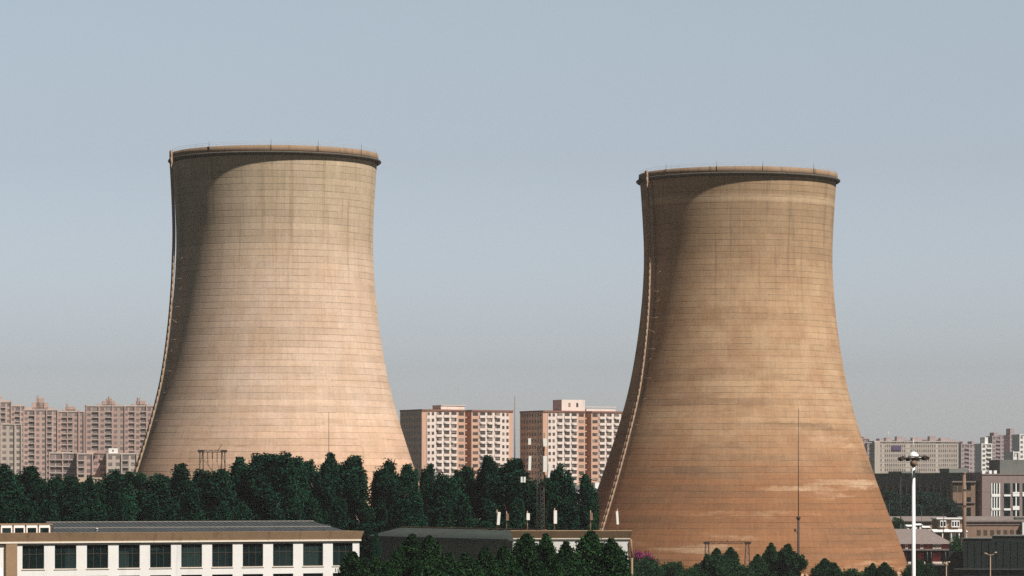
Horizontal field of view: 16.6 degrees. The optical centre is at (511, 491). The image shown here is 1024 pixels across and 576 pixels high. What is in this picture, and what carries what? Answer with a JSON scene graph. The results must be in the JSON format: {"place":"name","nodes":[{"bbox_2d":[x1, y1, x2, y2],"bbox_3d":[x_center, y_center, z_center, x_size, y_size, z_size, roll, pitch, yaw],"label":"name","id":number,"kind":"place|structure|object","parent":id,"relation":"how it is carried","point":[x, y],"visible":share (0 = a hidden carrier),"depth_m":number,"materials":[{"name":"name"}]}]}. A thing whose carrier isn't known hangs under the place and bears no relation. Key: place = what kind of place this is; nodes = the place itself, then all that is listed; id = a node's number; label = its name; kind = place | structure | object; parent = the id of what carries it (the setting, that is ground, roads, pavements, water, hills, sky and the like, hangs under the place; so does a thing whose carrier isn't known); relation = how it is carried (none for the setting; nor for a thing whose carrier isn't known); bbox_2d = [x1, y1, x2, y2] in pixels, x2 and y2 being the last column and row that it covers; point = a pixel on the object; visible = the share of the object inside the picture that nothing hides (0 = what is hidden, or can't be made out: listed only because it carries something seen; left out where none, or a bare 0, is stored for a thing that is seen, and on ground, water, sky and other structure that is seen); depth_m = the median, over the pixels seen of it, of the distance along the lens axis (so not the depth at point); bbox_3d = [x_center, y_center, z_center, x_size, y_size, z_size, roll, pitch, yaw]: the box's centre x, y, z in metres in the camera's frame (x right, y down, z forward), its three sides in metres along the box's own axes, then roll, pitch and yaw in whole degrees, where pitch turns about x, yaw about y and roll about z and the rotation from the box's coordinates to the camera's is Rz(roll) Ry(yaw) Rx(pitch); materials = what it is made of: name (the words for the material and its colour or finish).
{"place":"outdoors","nodes":[
{"label":"outdoors","id":0,"kind":"place"},
{"bbox_2d":[0,396,11,465],"bbox_3d":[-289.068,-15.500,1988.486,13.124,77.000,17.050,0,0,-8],"label":"apartment tower","id":1,"kind":"structure","parent":0,"point":[5,411],"depth_m":1981.16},
{"bbox_2d":[0,423,21,474],"bbox_3d":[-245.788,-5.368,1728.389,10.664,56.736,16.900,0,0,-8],"label":"apartment tower","id":2,"kind":"structure","parent":0,"point":[11,445],"depth_m":1720.60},
{"bbox_2d":[23,395,58,482],"bbox_3d":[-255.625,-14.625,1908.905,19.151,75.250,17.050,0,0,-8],"label":"apartment tower","id":3,"kind":"structure","parent":0,"point":[40,429],"depth_m":1901.21,"materials":[{"name":"concrete"}]},
{"bbox_2d":[48,452,76,481],"bbox_3d":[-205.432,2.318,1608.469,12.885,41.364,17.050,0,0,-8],"label":"apartment tower","id":4,"kind":"structure","parent":0,"point":[62,464],"depth_m":1600.67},
{"bbox_2d":[58,403,84,452],"bbox_3d":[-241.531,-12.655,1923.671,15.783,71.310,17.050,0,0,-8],"label":"apartment tower","id":5,"kind":"structure","parent":0,"point":[70,429],"depth_m":1916.03,"materials":[{"name":"concrete"}]},
{"bbox_2d":[76,451,97,476],"bbox_3d":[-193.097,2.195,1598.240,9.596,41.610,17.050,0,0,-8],"label":"apartment tower","id":6,"kind":"structure","parent":0,"point":[84,464],"depth_m":1590.48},
{"bbox_2d":[93,452,105,479],"bbox_3d":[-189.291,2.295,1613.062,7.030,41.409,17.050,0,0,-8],"label":"apartment tower","id":7,"kind":"structure","parent":0,"point":[99,464],"depth_m":1605.30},
{"bbox_2d":[85,396,125,452],"bbox_3d":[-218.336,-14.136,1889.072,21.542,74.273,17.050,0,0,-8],"label":"apartment tower","id":8,"kind":"structure","parent":0,"point":[104,426],"depth_m":1881.40,"materials":[{"name":"concrete"}]},
{"bbox_2d":[105,452,138,477],"bbox_3d":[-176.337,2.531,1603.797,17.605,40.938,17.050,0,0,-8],"label":"apartment tower","id":9,"kind":"structure","parent":0,"point":[123,463],"depth_m":1595.82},
{"bbox_2d":[125,398,153,452],"bbox_3d":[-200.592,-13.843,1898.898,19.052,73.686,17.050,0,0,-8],"label":"apartment tower","id":10,"kind":"structure","parent":0,"point":[138,416],"depth_m":1890.94,"materials":[{"name":"concrete"}]},
{"bbox_2d":[0,520,363,575],"bbox_3d":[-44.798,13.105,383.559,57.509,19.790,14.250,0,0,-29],"label":"white building","id":11,"kind":"structure","parent":0,"point":[200,548],"depth_m":381.97,"materials":[{"name":"paint"}]},
{"bbox_2d":[22,545,43,568],"bbox_3d":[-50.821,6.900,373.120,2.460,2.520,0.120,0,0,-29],"label":"window","id":12,"kind":"structure","parent":11,"relation":"in","point":[32,555],"depth_m":373.10,"materials":[{"name":"green glass"}]},
{"bbox_2d":[55,545,75,568],"bbox_3d":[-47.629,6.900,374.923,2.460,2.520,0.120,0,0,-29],"label":"window","id":13,"kind":"structure","parent":11,"relation":"in","point":[65,555],"depth_m":375.01,"materials":[{"name":"green glass"}]},
{"bbox_2d":[87,545,107,567],"bbox_3d":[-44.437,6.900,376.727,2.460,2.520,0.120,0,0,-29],"label":"window","id":14,"kind":"structure","parent":11,"relation":"in","point":[97,555],"depth_m":376.76,"materials":[{"name":"green glass"}]},
{"bbox_2d":[119,544,138,567],"bbox_3d":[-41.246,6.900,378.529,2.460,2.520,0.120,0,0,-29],"label":"window","id":15,"kind":"structure","parent":11,"relation":"in","point":[128,553],"depth_m":378.60,"materials":[{"name":"green glass"}]},
{"bbox_2d":[150,544,170,567],"bbox_3d":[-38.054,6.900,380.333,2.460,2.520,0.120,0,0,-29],"label":"window","id":16,"kind":"structure","parent":11,"relation":"in","point":[160,554],"depth_m":380.36,"materials":[{"name":"green glass"}]},
{"bbox_2d":[181,544,200,566],"bbox_3d":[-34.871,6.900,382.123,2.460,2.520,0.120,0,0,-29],"label":"window","id":17,"kind":"structure","parent":11,"relation":"in","point":[190,553],"depth_m":382.18,"materials":[{"name":"green glass"}]},
{"bbox_2d":[212,544,231,566],"bbox_3d":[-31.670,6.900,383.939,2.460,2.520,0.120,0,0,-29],"label":"window","id":18,"kind":"structure","parent":11,"relation":"in","point":[221,553],"depth_m":383.91,"materials":[{"name":"green glass"}]},
{"bbox_2d":[243,543,262,566],"bbox_3d":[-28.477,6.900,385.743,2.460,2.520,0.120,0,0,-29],"label":"window","id":19,"kind":"structure","parent":11,"relation":"in","point":[252,553],"depth_m":385.79,"materials":[{"name":"green glass"}]},
{"bbox_2d":[273,543,292,565],"bbox_3d":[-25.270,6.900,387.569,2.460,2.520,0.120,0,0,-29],"label":"window","id":20,"kind":"structure","parent":11,"relation":"in","point":[282,552],"depth_m":387.58,"materials":[{"name":"green glass"}]},
{"bbox_2d":[303,543,321,565],"bbox_3d":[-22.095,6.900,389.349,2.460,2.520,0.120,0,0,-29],"label":"window","id":21,"kind":"structure","parent":11,"relation":"in","point":[312,552],"depth_m":389.38,"materials":[{"name":"green glass"}]},
{"bbox_2d":[333,543,351,565],"bbox_3d":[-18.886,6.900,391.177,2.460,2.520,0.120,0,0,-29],"label":"window","id":22,"kind":"structure","parent":11,"relation":"in","point":[339,549],"depth_m":391.00,"materials":[{"name":"green glass"}]},
{"bbox_2d":[400,405,513,481],"bbox_3d":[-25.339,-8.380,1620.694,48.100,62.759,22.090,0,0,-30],"label":"apartment block","id":23,"kind":"structure","parent":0,"point":[448,439],"depth_m":1610.18,"materials":[{"name":"brick"}]},
{"bbox_2d":[368,527,545,563],"bbox_3d":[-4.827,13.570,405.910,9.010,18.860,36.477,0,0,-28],"label":"grey shed","id":24,"kind":"structure","parent":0,"point":[456,542],"depth_m":401.94,"materials":[{"name":"paint"}]},
{"bbox_2d":[0,0,1023,457],"label":"sky","id":25,"kind":"structure","parent":0,"point":[512,140],"materials":[{"name":"blue"}]},
{"bbox_2d":[519,400,622,484],"bbox_3d":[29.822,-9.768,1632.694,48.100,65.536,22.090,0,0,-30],"label":"apartment block","id":26,"kind":"structure","parent":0,"point":[579,437],"depth_m":1621.97,"materials":[{"name":"brick"}]},
{"bbox_2d":[511,530,632,574],"bbox_3d":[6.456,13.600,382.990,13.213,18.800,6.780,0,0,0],"label":"cream building","id":27,"kind":"structure","parent":0,"point":[620,537],"depth_m":379.82,"materials":[{"name":"beige paint"}]},
{"bbox_2d":[520,433,550,530],"bbox_3d":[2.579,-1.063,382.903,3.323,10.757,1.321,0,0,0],"label":"lattice mast","id":28,"kind":"object","parent":27,"relation":"on","point":[544,464],"visible":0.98,"depth_m":382.73,"materials":[{"name":"metal"}]},
{"bbox_2d":[869,432,958,472],"bbox_3d":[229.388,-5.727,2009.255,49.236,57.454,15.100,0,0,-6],"label":"apartment building","id":29,"kind":"structure","parent":0,"point":[883,457],"depth_m":2002.85,"materials":[{"name":"concrete"}]},
{"bbox_2d":[880,459,956,470],"bbox_3d":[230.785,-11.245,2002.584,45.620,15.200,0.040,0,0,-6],"label":"window","id":30,"kind":"structure","parent":29,"relation":"in","point":[892,460],"depth_m":2002.71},
{"bbox_2d":[895,529,950,575],"bbox_3d":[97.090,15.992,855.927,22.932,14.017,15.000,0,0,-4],"label":"red pavilion","id":31,"kind":"structure","parent":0,"point":[931,547],"depth_m":850.71,"materials":[{"name":"grey tile"}]},
{"bbox_2d":[874,468,987,501],"bbox_3d":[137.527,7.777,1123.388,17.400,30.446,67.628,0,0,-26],"label":"charcoal hall","id":32,"kind":"structure","parent":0,"point":[938,482],"depth_m":1120.18,"materials":[{"name":"black paint"}]},
{"bbox_2d":[950,481,975,515],"bbox_3d":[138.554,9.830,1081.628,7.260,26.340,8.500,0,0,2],"label":"tan wing","id":33,"kind":"structure","parent":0,"point":[956,495],"depth_m":1077.83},
{"bbox_2d":[958,441,974,472],"bbox_3d":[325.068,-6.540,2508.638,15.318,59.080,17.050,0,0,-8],"label":"apartment tower","id":34,"kind":"structure","parent":0,"point":[966,455],"depth_m":2500.79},
{"bbox_2d":[974,437,991,472],"bbox_3d":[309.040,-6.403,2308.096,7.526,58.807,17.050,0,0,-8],"label":"apartment tower","id":35,"kind":"structure","parent":0,"point":[983,452],"depth_m":2300.68,"materials":[{"name":"white tile"}]},
{"bbox_2d":[948,535,1023,575],"bbox_3d":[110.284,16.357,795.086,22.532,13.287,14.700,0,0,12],"label":"black green shed","id":36,"kind":"structure","parent":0,"point":[973,559],"depth_m":788.69,"materials":[{"name":"paint"}]},
{"bbox_2d":[956,516,1023,536],"bbox_3d":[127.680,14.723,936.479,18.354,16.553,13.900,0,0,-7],"label":"tan brick block","id":37,"kind":"structure","parent":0,"point":[983,526],"depth_m":931.08,"materials":[{"name":"beige brick"}]},
{"label":"ground","id":38,"kind":"structure","parent":0,"visible":0},
{"bbox_2d":[0,499,21,523],"bbox_3d":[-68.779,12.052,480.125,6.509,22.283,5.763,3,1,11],"label":"young tree","id":39,"kind":"object","parent":38,"relation":"on","point":[8,513],"visible":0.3,"depth_m":479.27,"materials":[{"name":"green plant"}]},
{"bbox_2d":[0,463,28,523],"bbox_3d":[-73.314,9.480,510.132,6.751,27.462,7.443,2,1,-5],"label":"poplar tree","id":40,"kind":"object","parent":38,"relation":"on","point":[7,483],"visible":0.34,"depth_m":508.98,"materials":[{"name":"green plant"}]},
{"bbox_2d":[16,495,35,522],"bbox_3d":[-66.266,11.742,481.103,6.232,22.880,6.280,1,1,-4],"label":"young tree","id":41,"kind":"object","parent":38,"relation":"on","point":[26,513],"visible":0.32,"depth_m":479.25,"materials":[{"name":"green plant"}]},
{"bbox_2d":[17,465,42,522],"bbox_3d":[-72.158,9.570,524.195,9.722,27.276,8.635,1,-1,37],"label":"poplar tree","id":42,"kind":"object","parent":38,"relation":"on","point":[29,479],"visible":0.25,"depth_m":523.82,"materials":[{"name":"green plant"}]},
{"bbox_2d":[32,475,65,522],"bbox_3d":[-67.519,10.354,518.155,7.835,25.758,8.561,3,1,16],"label":"poplar tree","id":43,"kind":"object","parent":38,"relation":"on","point":[53,490],"visible":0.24,"depth_m":517.99,"materials":[{"name":"green plant"}]},
{"bbox_2d":[38,498,61,522],"bbox_3d":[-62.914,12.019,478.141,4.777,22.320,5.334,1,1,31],"label":"young tree","id":44,"kind":"object","parent":38,"relation":"on","point":[50,512],"visible":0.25,"depth_m":477.23,"materials":[{"name":"green plant"}]},
{"bbox_2d":[57,476,85,521],"bbox_3d":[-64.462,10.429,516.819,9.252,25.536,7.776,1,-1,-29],"label":"poplar tree","id":45,"kind":"object","parent":38,"relation":"on","point":[72,497],"visible":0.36,"depth_m":516.02,"materials":[{"name":"green plant"}]},
{"bbox_2d":[80,474,108,520],"bbox_3d":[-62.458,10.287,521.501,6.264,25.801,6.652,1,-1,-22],"label":"poplar tree","id":46,"kind":"object","parent":38,"relation":"on","point":[91,488],"visible":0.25,"depth_m":521.52,"materials":[{"name":"green plant"}]},
{"bbox_2d":[88,498,115,520],"bbox_3d":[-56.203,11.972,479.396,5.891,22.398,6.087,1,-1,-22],"label":"young tree","id":47,"kind":"object","parent":38,"relation":"on","point":[97,511],"visible":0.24,"depth_m":479.00,"materials":[{"name":"green plant"}]},
{"bbox_2d":[100,468,123,519],"bbox_3d":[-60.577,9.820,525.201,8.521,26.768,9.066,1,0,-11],"label":"poplar tree","id":48,"kind":"object","parent":38,"relation":"on","point":[112,482],"visible":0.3,"depth_m":524.60,"materials":[{"name":"green plant"}]},
{"bbox_2d":[109,496,133,520],"bbox_3d":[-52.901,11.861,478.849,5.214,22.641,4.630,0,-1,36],"label":"young tree","id":49,"kind":"object","parent":38,"relation":"on","point":[123,509],"visible":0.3,"depth_m":478.24,"materials":[{"name":"green plant"}]},
{"bbox_2d":[117,471,146,520],"bbox_3d":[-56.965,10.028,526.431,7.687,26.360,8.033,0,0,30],"label":"poplar tree","id":50,"kind":"object","parent":38,"relation":"on","point":[133,490],"visible":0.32,"depth_m":525.67,"materials":[{"name":"green plant"}]},
{"bbox_2d":[140,493,159,520],"bbox_3d":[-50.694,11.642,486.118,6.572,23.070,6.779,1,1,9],"label":"young tree","id":51,"kind":"object","parent":38,"relation":"on","point":[150,509],"visible":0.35,"depth_m":485.48,"materials":[{"name":"green plant"}]},
{"bbox_2d":[135,473,171,520],"bbox_3d":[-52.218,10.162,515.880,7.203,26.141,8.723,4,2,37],"label":"poplar tree","id":52,"kind":"object","parent":38,"relation":"on","point":[158,485],"visible":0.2,"depth_m":514.52,"materials":[{"name":"green plant"}]},
{"bbox_2d":[159,503,182,520],"bbox_3d":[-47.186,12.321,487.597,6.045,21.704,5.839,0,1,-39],"label":"young tree","id":53,"kind":"object","parent":38,"relation":"on","point":[173,512],"visible":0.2,"depth_m":486.73,"materials":[{"name":"green plant"}]},
{"bbox_2d":[160,462,197,520],"bbox_3d":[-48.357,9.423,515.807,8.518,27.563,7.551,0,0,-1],"label":"poplar tree","id":54,"kind":"object","parent":38,"relation":"on","point":[180,484],"visible":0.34,"depth_m":514.74,"materials":[{"name":"green plant"}]},
{"bbox_2d":[180,489,207,520],"bbox_3d":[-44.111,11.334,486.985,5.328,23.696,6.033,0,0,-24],"label":"young tree","id":55,"kind":"object","parent":38,"relation":"on","point":[192,512],"visible":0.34,"depth_m":486.36,"materials":[{"name":"green plant"}]},
{"bbox_2d":[196,470,224,520],"bbox_3d":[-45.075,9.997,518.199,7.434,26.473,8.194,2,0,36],"label":"poplar tree","id":56,"kind":"object","parent":38,"relation":"on","point":[208,490],"visible":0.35,"depth_m":516.75,"materials":[{"name":"green plant"}]},
{"bbox_2d":[211,501,231,520],"bbox_3d":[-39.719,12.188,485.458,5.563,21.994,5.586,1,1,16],"label":"young tree","id":57,"kind":"object","parent":38,"relation":"on","point":[224,512],"visible":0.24,"depth_m":484.08,"materials":[{"name":"green plant"}]},
{"bbox_2d":[209,468,242,520],"bbox_3d":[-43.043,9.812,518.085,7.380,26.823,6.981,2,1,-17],"label":"poplar tree","id":58,"kind":"object","parent":38,"relation":"on","point":[221,476],"visible":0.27,"depth_m":516.89,"materials":[{"name":"green plant"}]},
{"bbox_2d":[228,456,248,505],"bbox_3d":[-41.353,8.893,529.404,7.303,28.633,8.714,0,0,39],"label":"poplar tree","id":59,"kind":"object","parent":38,"relation":"on","point":[239,464],"visible":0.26,"depth_m":528.10,"materials":[{"name":"green plant"}]},
{"bbox_2d":[231,501,253,520],"bbox_3d":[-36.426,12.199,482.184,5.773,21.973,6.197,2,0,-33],"label":"young tree","id":60,"kind":"object","parent":38,"relation":"on","point":[243,513],"visible":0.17,"depth_m":481.69,"materials":[{"name":"green plant"}]},
{"bbox_2d":[234,453,270,520],"bbox_3d":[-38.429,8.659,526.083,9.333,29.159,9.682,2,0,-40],"label":"poplar tree","id":61,"kind":"object","parent":38,"relation":"on","point":[252,469],"visible":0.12,"depth_m":524.77,"materials":[{"name":"green plant"}]},
{"bbox_2d":[261,488,285,520],"bbox_3d":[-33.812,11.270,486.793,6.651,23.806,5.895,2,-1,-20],"label":"young tree","id":62,"kind":"object","parent":38,"relation":"on","point":[271,511],"visible":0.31,"depth_m":486.03,"materials":[{"name":"green plant"}]},
{"bbox_2d":[247,452,301,520],"bbox_3d":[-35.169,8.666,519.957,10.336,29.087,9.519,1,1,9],"label":"poplar tree","id":63,"kind":"object","parent":38,"relation":"on","point":[279,473],"visible":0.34,"depth_m":518.52,"materials":[{"name":"green plant"}]},
{"bbox_2d":[133,141,419,504],"bbox_3d":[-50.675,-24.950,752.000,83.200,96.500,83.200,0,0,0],"label":"cooling tower","id":64,"kind":"structure","parent":38,"relation":"on","point":[273,344],"depth_m":732.21,"materials":[{"name":"concrete"}]},
{"bbox_2d":[285,497,302,520],"bbox_3d":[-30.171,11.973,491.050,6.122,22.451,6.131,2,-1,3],"label":"young tree","id":65,"kind":"object","parent":38,"relation":"on","point":[293,511],"visible":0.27,"depth_m":489.79,"materials":[{"name":"green plant"}]},
{"bbox_2d":[292,456,310,520],"bbox_3d":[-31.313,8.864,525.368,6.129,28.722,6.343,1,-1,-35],"label":"poplar tree","id":66,"kind":"object","parent":38,"relation":"on","point":[301,478],"visible":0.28,"depth_m":524.84,"materials":[{"name":"green plant"}]},
{"bbox_2d":[304,496,324,524],"bbox_3d":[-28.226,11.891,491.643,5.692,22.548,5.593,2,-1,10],"label":"young tree","id":67,"kind":"object","parent":38,"relation":"on","point":[311,505],"visible":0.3,"depth_m":491.11,"materials":[{"name":"green plant"}]},
{"bbox_2d":[312,452,339,523],"bbox_3d":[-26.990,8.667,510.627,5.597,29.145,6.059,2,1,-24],"label":"poplar tree","id":68,"kind":"object","parent":38,"relation":"on","point":[324,486],"visible":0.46,"depth_m":509.60,"materials":[{"name":"green plant"}]},
{"bbox_2d":[324,498,355,530],"bbox_3d":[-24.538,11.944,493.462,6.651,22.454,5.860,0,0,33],"label":"young tree","id":69,"kind":"object","parent":38,"relation":"on","point":[339,518],"visible":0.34,"depth_m":492.97,"materials":[{"name":"green plant"}]},
{"bbox_2d":[335,550,367,575],"bbox_3d":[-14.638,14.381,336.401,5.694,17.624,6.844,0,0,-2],"label":"green tree","id":70,"kind":"object","parent":38,"relation":"on","point":[351,561],"visible":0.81,"depth_m":335.56,"materials":[{"name":"green plant"}]},
{"bbox_2d":[335,455,370,538],"bbox_3d":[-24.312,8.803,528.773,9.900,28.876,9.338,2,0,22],"label":"poplar tree","id":71,"kind":"object","parent":38,"relation":"on","point":[352,486],"visible":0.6,"depth_m":526.85,"materials":[{"name":"green plant"}]},
{"bbox_2d":[356,500,386,563],"bbox_3d":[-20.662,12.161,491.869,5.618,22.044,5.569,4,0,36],"label":"young tree","id":72,"kind":"object","parent":38,"relation":"on","point":[366,518],"visible":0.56,"depth_m":491.09,"materials":[{"name":"green plant"}]},
{"bbox_2d":[367,457,400,532],"bbox_3d":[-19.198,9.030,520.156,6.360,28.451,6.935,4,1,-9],"label":"poplar tree","id":73,"kind":"object","parent":38,"relation":"on","point":[382,478],"visible":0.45,"depth_m":518.26,"materials":[{"name":"green plant"}]},
{"bbox_2d":[385,499,410,530],"bbox_3d":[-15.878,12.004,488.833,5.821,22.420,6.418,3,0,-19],"label":"young tree","id":74,"kind":"object","parent":38,"relation":"on","point":[398,512],"visible":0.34,"depth_m":488.23,"materials":[{"name":"green plant"}]},
{"bbox_2d":[382,463,419,531],"bbox_3d":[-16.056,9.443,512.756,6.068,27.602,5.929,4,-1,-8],"label":"poplar tree","id":75,"kind":"object","parent":38,"relation":"on","point":[404,485],"visible":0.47,"depth_m":512.23,"materials":[{"name":"green plant"}]},
{"bbox_2d":[390,550,412,575],"bbox_3d":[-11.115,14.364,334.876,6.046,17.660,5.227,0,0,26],"label":"green tree","id":76,"kind":"object","parent":38,"relation":"on","point":[400,562],"visible":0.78,"depth_m":334.37,"materials":[{"name":"green plant"}]},
{"bbox_2d":[404,493,426,527],"bbox_3d":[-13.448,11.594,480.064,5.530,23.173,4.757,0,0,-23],"label":"young tree","id":77,"kind":"object","parent":38,"relation":"on","point":[416,516],"visible":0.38,"depth_m":479.42,"materials":[{"name":"green plant"}]},
{"bbox_2d":[389,533,451,569],"bbox_3d":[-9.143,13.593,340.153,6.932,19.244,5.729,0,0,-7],"label":"green tree","id":78,"kind":"object","parent":38,"relation":"on","point":[409,547],"visible":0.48,"depth_m":339.20,"materials":[{"name":"green plant"}]},
{"bbox_2d":[406,535,449,575],"bbox_3d":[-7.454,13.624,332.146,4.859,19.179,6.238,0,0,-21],"label":"green tree","id":79,"kind":"object","parent":38,"relation":"on","point":[428,552],"visible":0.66,"depth_m":331.90,"materials":[{"name":"green plant"}]},
{"bbox_2d":[419,463,436,523],"bbox_3d":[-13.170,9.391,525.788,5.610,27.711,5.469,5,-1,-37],"label":"poplar tree","id":80,"kind":"object","parent":38,"relation":"on","point":[427,482],"visible":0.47,"depth_m":524.60,"materials":[{"name":"green plant"}]},
{"bbox_2d":[410,560,446,575],"bbox_3d":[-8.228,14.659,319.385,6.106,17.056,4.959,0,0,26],"label":"tree","id":81,"kind":"object","parent":38,"relation":"on","point":[421,568],"visible":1,"depth_m":318.44,"materials":[{"name":"green plant"}]},
{"bbox_2d":[427,496,453,528],"bbox_3d":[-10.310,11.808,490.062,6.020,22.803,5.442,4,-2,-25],"label":"young tree","id":82,"kind":"object","parent":38,"relation":"on","point":[441,515],"visible":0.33,"depth_m":489.45,"materials":[{"name":"green plant"}]},
{"bbox_2d":[432,471,463,528],"bbox_3d":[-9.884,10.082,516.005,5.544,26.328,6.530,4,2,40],"label":"poplar tree","id":83,"kind":"object","parent":38,"relation":"on","point":[447,487],"visible":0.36,"depth_m":514.94,"materials":[{"name":"green plant"}]},
{"bbox_2d":[452,465,478,527],"bbox_3d":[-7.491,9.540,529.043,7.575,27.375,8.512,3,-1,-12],"label":"poplar tree","id":84,"kind":"object","parent":38,"relation":"on","point":[466,474],"visible":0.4,"depth_m":528.13,"materials":[{"name":"green plant"}]},
{"bbox_2d":[453,493,478,528],"bbox_3d":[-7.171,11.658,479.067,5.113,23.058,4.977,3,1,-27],"label":"young tree","id":85,"kind":"object","parent":38,"relation":"on","point":[462,511],"visible":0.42,"depth_m":478.04,"materials":[{"name":"green plant"}]},
{"bbox_2d":[470,455,498,526],"bbox_3d":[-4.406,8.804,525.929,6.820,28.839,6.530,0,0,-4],"label":"poplar tree","id":86,"kind":"object","parent":38,"relation":"on","point":[485,481],"visible":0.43,"depth_m":525.45,"materials":[{"name":"green plant"}]},
{"bbox_2d":[477,498,511,529],"bbox_3d":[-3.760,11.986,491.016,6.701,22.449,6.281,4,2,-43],"label":"young tree","id":87,"kind":"object","parent":38,"relation":"on","point":[488,511],"visible":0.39,"depth_m":490.08,"materials":[{"name":"green plant"}]},
{"bbox_2d":[484,545,517,573],"bbox_3d":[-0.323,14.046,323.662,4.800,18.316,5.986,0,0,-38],"label":"green tree","id":88,"kind":"object","parent":38,"relation":"on","point":[504,559],"visible":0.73,"depth_m":323.50,"materials":[{"name":"green plant"}]},
{"bbox_2d":[489,457,533,523],"bbox_3d":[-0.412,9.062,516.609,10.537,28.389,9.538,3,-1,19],"label":"poplar tree","id":89,"kind":"object","parent":38,"relation":"on","point":[509,487],"visible":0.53,"depth_m":514.70,"materials":[{"name":"green plant"}]},
{"bbox_2d":[502,497,525,529],"bbox_3d":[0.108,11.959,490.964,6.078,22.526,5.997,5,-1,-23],"label":"young tree","id":90,"kind":"object","parent":38,"relation":"on","point":[516,515],"visible":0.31,"depth_m":490.51,"materials":[{"name":"green plant"}]},
{"bbox_2d":[512,532,548,575],"bbox_3d":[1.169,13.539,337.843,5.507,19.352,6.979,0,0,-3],"label":"green tree","id":91,"kind":"object","parent":38,"relation":"on","point":[525,550],"visible":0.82,"depth_m":336.19,"materials":[{"name":"green plant"}]},
{"bbox_2d":[525,500,549,529],"bbox_3d":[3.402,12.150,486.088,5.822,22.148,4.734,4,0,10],"label":"young tree","id":92,"kind":"object","parent":38,"relation":"on","point":[532,523],"visible":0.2,"depth_m":485.58,"materials":[{"name":"green plant"}]},
{"bbox_2d":[534,532,556,572],"bbox_3d":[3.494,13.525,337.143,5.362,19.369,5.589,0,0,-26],"label":"green tree","id":93,"kind":"object","parent":38,"relation":"on","point":[546,549],"visible":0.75,"depth_m":336.31,"materials":[{"name":"green plant"}]},
{"bbox_2d":[537,462,579,529],"bbox_3d":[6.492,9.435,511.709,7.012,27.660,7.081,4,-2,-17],"label":"poplar tree","id":94,"kind":"object","parent":38,"relation":"on","point":[559,485],"visible":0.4,"depth_m":510.93,"materials":[{"name":"green plant"}]},
{"bbox_2d":[543,540,583,573],"bbox_3d":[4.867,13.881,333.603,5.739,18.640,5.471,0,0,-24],"label":"green tree","id":95,"kind":"object","parent":38,"relation":"on","point":[566,557],"visible":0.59,"depth_m":332.90,"materials":[{"name":"green plant"}]},
{"bbox_2d":[555,497,583,529],"bbox_3d":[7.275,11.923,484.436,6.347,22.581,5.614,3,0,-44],"label":"young tree","id":96,"kind":"object","parent":38,"relation":"on","point":[568,513],"visible":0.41,"depth_m":483.34,"materials":[{"name":"green plant"}]},
{"bbox_2d":[573,473,599,529],"bbox_3d":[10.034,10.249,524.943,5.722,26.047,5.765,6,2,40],"label":"poplar tree","id":97,"kind":"object","parent":38,"relation":"on","point":[587,497],"visible":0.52,"depth_m":523.90,"materials":[{"name":"green plant"}]},
{"bbox_2d":[574,530,606,572],"bbox_3d":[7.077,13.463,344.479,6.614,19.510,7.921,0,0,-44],"label":"green tree","id":98,"kind":"object","parent":38,"relation":"on","point":[589,545],"visible":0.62,"depth_m":343.00,"materials":[{"name":"green plant"}]},
{"bbox_2d":[586,538,630,575],"bbox_3d":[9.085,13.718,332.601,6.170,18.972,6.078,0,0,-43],"label":"green tree","id":99,"kind":"object","parent":38,"relation":"on","point":[612,554],"visible":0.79,"depth_m":331.63,"materials":[{"name":"green plant"}]},
{"bbox_2d":[633,556,668,575],"bbox_3d":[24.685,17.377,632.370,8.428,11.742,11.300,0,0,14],"label":"bush","id":100,"kind":"object","parent":38,"relation":"on","point":[653,567],"visible":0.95,"depth_m":631.84,"materials":[{"name":"green plant"}]},
{"bbox_2d":[705,547,729,575],"bbox_3d":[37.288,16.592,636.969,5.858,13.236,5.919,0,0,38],"label":"juniper tree","id":101,"kind":"object","parent":38,"relation":"on","point":[716,564],"visible":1,"depth_m":635.81,"materials":[{"name":"green plant"}]},
{"bbox_2d":[597,163,906,575],"bbox_3d":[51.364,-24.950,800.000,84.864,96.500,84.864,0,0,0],"label":"cooling tower","id":102,"kind":"structure","parent":38,"relation":"on","point":[738,363],"depth_m":778.60,"materials":[{"name":"brown concrete"}]},
{"bbox_2d":[761,542,777,575],"bbox_3d":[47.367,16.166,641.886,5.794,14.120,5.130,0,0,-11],"label":"juniper tree","id":103,"kind":"object","parent":38,"relation":"on","point":[769,556],"visible":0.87,"depth_m":640.73,"materials":[{"name":"green plant"}]},
{"bbox_2d":[769,543,808,575],"bbox_3d":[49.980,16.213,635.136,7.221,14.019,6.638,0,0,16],"label":"juniper tree","id":104,"kind":"object","parent":38,"relation":"on","point":[790,561],"visible":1,"depth_m":633.63,"materials":[{"name":"green plant"}]},
{"bbox_2d":[898,439,929,575],"bbox_3d":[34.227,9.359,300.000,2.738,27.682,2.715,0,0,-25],"label":"floodlight mast","id":105,"kind":"object","parent":38,"relation":"on","point":[913,458],"visible":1,"depth_m":299.86,"materials":[{"name":"metal"}]},
{"bbox_2d":[930,518,967,544],"bbox_3d":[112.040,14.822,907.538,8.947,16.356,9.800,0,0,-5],"label":"bay window house","id":106,"kind":"structure","parent":38,"relation":"on","point":[953,526],"depth_m":905.04,"materials":[{"name":"beige brick"}]},
{"bbox_2d":[960,460,1023,515],"bbox_3d":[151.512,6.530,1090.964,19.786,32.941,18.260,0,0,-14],"label":"mauve block","id":107,"kind":"structure","parent":38,"relation":"on","point":[1000,478],"depth_m":1082.26,"materials":[{"name":"grey concrete"}]},
{"bbox_2d":[991,483,999,515],"bbox_3d":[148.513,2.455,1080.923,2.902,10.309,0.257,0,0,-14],"label":"window","id":108,"kind":"structure","parent":107,"relation":"in","point":[995,487],"depth_m":1080.91,"materials":[{"name":"white glass"}]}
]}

